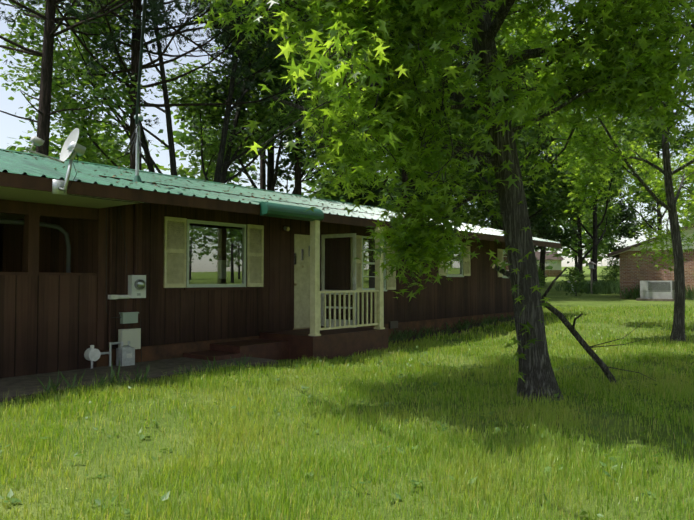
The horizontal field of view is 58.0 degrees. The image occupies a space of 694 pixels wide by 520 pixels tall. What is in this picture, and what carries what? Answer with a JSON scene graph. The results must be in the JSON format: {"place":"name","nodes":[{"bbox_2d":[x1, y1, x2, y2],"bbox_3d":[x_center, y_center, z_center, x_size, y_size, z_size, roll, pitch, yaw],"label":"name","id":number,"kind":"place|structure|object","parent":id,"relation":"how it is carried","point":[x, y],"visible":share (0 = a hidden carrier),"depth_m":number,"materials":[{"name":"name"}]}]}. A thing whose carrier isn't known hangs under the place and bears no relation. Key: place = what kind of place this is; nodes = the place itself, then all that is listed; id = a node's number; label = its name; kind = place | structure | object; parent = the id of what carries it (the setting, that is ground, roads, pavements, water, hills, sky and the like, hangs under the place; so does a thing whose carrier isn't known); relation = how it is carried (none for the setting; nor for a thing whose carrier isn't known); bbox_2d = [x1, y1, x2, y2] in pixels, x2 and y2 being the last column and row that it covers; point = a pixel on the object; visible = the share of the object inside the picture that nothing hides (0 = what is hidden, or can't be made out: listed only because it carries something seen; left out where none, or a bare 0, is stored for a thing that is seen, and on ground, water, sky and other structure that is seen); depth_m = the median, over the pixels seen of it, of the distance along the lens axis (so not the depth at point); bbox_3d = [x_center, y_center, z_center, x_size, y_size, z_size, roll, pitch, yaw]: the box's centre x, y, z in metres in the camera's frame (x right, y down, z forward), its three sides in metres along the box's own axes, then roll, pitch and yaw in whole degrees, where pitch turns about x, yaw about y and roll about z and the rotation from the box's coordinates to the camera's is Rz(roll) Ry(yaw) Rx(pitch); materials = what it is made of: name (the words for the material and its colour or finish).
{"place":"outdoors","nodes":[
{"label":"outdoors","id":0,"kind":"place"},
{"bbox_2d":[0,266,693,519],"bbox_3d":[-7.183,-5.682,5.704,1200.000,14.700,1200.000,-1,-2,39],"label":"lawn ground","id":1,"kind":"structure","parent":0,"point":[562,299],"depth_m":5.83,"materials":[{"name":"green plant"}]},
{"bbox_2d":[0,0,197,155],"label":"tree","id":2,"kind":"object","parent":1,"relation":"on","point":[44,99],"visible":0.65,"depth_m":20.05,"materials":[{"name":"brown plant"}]},
{"bbox_2d":[0,0,322,169],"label":"tree","id":3,"kind":"object","parent":1,"relation":"on","point":[134,45],"visible":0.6,"depth_m":24.16,"materials":[{"name":"green plant"}]},
{"bbox_2d":[0,0,340,182],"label":"tree","id":4,"kind":"object","parent":1,"relation":"on","point":[77,56],"visible":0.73,"depth_m":25.60,"materials":[{"name":"green plant"}]},
{"bbox_2d":[126,9,312,189],"bbox_3d":[-5.353,-10.115,38.319,13.812,25.167,14.372,-1,-2,39],"label":"tree","id":5,"kind":"object","parent":1,"relation":"on","point":[262,180],"visible":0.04,"depth_m":38.14,"materials":[{"name":"green plant"}]},
{"bbox_2d":[184,0,327,194],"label":"tree","id":6,"kind":"object","parent":1,"relation":"on","point":[298,181],"visible":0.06,"depth_m":29.62,"materials":[{"name":"green plant"}]},
{"bbox_2d":[171,0,356,193],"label":"tree","id":7,"kind":"object","parent":1,"relation":"on","point":[273,182],"visible":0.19,"depth_m":30.67,"materials":[{"name":"green plant"}]},
{"bbox_2d":[37,314,513,396],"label":"foundation weeds","id":8,"kind":"object","parent":1,"relation":"on","point":[409,333],"visible":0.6,"depth_m":9.23,"materials":[{"name":"green plant"}]},
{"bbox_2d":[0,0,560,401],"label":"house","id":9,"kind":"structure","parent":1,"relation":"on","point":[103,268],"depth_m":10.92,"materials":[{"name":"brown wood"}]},
{"bbox_2d":[275,85,386,190],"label":"tree","id":10,"kind":"object","parent":1,"relation":"on","point":[304,157],"visible":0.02,"depth_m":49.20,"materials":[{"name":"green plant"}]},
{"bbox_2d":[0,343,693,519],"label":"lawn weeds","id":11,"kind":"object","parent":1,"relation":"on","point":[126,511],"visible":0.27,"depth_m":6.00,"materials":[{"name":"green plant"}]},
{"bbox_2d":[7,110,693,269],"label":"trees","id":12,"kind":"object","parent":1,"relation":"on","point":[183,137],"visible":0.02,"depth_m":67.23,"materials":[{"name":"green plant"}]},
{"bbox_2d":[334,158,387,207],"bbox_3d":[0.696,-1.972,33.897,4.370,8.856,4.851,-1,-2,39],"label":"tree","id":13,"kind":"object","parent":1,"relation":"on","point":[370,202],"visible":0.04,"depth_m":33.66,"materials":[{"name":"green plant"}]},
{"bbox_2d":[267,77,486,217],"bbox_3d":[2.209,-7.610,36.418,11.576,19.920,10.764,-1,-2,17],"label":"tree","id":14,"kind":"object","parent":1,"relation":"on","point":[409,180],"visible":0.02,"depth_m":36.10,"materials":[{"name":"green plant"}]},
{"bbox_2d":[286,6,543,211],"bbox_3d":[3.689,-10.434,34.586,15.390,25.425,15.587,-1,-2,39],"label":"tree","id":15,"kind":"object","parent":1,"relation":"on","point":[404,177],"visible":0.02,"depth_m":34.84,"materials":[{"name":"green plant"}]},
{"bbox_2d":[371,87,487,224],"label":"tree","id":16,"kind":"object","parent":1,"relation":"on","point":[386,190],"visible":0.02,"depth_m":48.22,"materials":[{"name":"green plant"}]},
{"bbox_2d":[189,0,693,401],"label":"tree","id":17,"kind":"object","parent":1,"relation":"on","point":[377,64],"visible":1,"depth_m":7.36,"materials":[{"name":"green plant"}]},
{"bbox_2d":[384,97,499,228],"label":"tree","id":18,"kind":"object","parent":1,"relation":"on","point":[488,223],"visible":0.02,"depth_m":57.51,"materials":[{"name":"green plant"}]},
{"bbox_2d":[345,2,540,217],"bbox_3d":[5.971,-9.901,40.763,14.382,24.474,14.459,-1,-2,39],"label":"tree","id":19,"kind":"object","parent":1,"relation":"on","point":[475,123],"visible":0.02,"depth_m":39.40,"materials":[{"name":"green plant"}]},
{"bbox_2d":[386,37,534,203],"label":"tree","id":20,"kind":"object","parent":1,"relation":"on","point":[412,191],"depth_m":40.39,"materials":[{"name":"green plant"}]},
{"bbox_2d":[429,0,576,196],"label":"tree","id":21,"kind":"object","parent":1,"relation":"on","point":[469,113],"visible":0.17,"depth_m":31.79,"materials":[{"name":"green plant"}]},
{"bbox_2d":[464,75,562,228],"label":"tree","id":22,"kind":"object","parent":1,"relation":"on","point":[526,192],"visible":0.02,"depth_m":57.72,"materials":[{"name":"green plant"}]},
{"bbox_2d":[453,111,582,252],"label":"tree","id":23,"kind":"object","parent":1,"relation":"on","point":[554,235],"visible":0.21,"depth_m":50.09,"materials":[{"name":"green plant"}]},
{"bbox_2d":[458,76,596,230],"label":"tree","id":24,"kind":"object","parent":1,"relation":"on","point":[496,206],"visible":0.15,"depth_m":42.85,"materials":[{"name":"green plant"}]},
{"bbox_2d":[441,151,656,382],"bbox_3d":[2.701,0.127,8.415,3.503,3.328,0.455,1,-2,-19],"label":"fallen branch","id":25,"kind":"object","parent":1,"relation":"on","point":[582,342],"visible":0.69,"depth_m":8.67,"materials":[{"name":"brown wood"}]},
{"bbox_2d":[535,252,564,276],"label":"house","id":26,"kind":"structure","parent":1,"relation":"on","point":[556,271],"depth_m":95.09,"materials":[{"name":"brick"}]},
{"bbox_2d":[524,123,619,281],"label":"tree","id":27,"kind":"object","parent":1,"relation":"on","point":[542,253],"visible":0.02,"depth_m":61.27,"materials":[{"name":"green plant"}]},
{"bbox_2d":[536,258,619,295],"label":"shrubs","id":28,"kind":"object","parent":1,"relation":"on","point":[609,274],"visible":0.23,"depth_m":43.71,"materials":[{"name":"green plant"}]},
{"bbox_2d":[553,279,619,293],"bbox_3d":[17.676,1.772,39.944,7.241,1.409,7.823,0,-2,2],"label":"hedge","id":29,"kind":"object","parent":1,"relation":"on","point":[612,287],"visible":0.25,"depth_m":38.86,"materials":[{"name":"green plant"}]},
{"bbox_2d":[531,145,643,280],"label":"tree","id":30,"kind":"object","parent":1,"relation":"on","point":[627,215],"visible":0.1,"depth_m":67.97,"materials":[{"name":"green plant"}]},
{"bbox_2d":[534,89,644,282],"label":"tree","id":31,"kind":"object","parent":1,"relation":"on","point":[599,222],"visible":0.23,"depth_m":51.57,"materials":[{"name":"green plant"}]},
{"bbox_2d":[587,261,595,292],"bbox_3d":[14.664,1.118,37.523,0.400,2.050,0.500,-1,-2,39],"label":"lamp post","id":32,"kind":"object","parent":1,"relation":"on","point":[591,265],"visible":0.92,"depth_m":37.48,"materials":[{"name":"black metal"}]},
{"bbox_2d":[496,0,693,341],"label":"tree","id":33,"kind":"object","parent":1,"relation":"on","point":[599,139],"visible":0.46,"depth_m":14.84,"materials":[{"name":"green plant"}]},
{"bbox_2d":[583,90,693,237],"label":"tree","id":34,"kind":"object","parent":1,"relation":"on","point":[652,140],"visible":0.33,"depth_m":58.34,"materials":[{"name":"green plant"}]},
{"bbox_2d":[607,224,693,298],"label":"brick house","id":35,"kind":"structure","parent":1,"relation":"on","point":[631,273],"depth_m":31.66,"materials":[{"name":"brown brick"}]},
{"bbox_2d":[636,281,674,300],"bbox_3d":[15.211,1.502,30.402,1.700,1.000,2.000,-1,-2,39],"label":"ac unit","id":36,"kind":"object","parent":1,"relation":"on","point":[657,290],"visible":0.85,"depth_m":29.70,"materials":[{"name":"metal"}]},
{"bbox_2d":[619,283,693,299],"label":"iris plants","id":37,"kind":"object","parent":1,"relation":"on","point":[690,294],"visible":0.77,"depth_m":31.30,"materials":[{"name":"green plant"}]},
{"bbox_2d":[0,0,693,266],"label":"sky","id":38,"kind":"structure","parent":0,"point":[10,126],"materials":[{"name":"white"}]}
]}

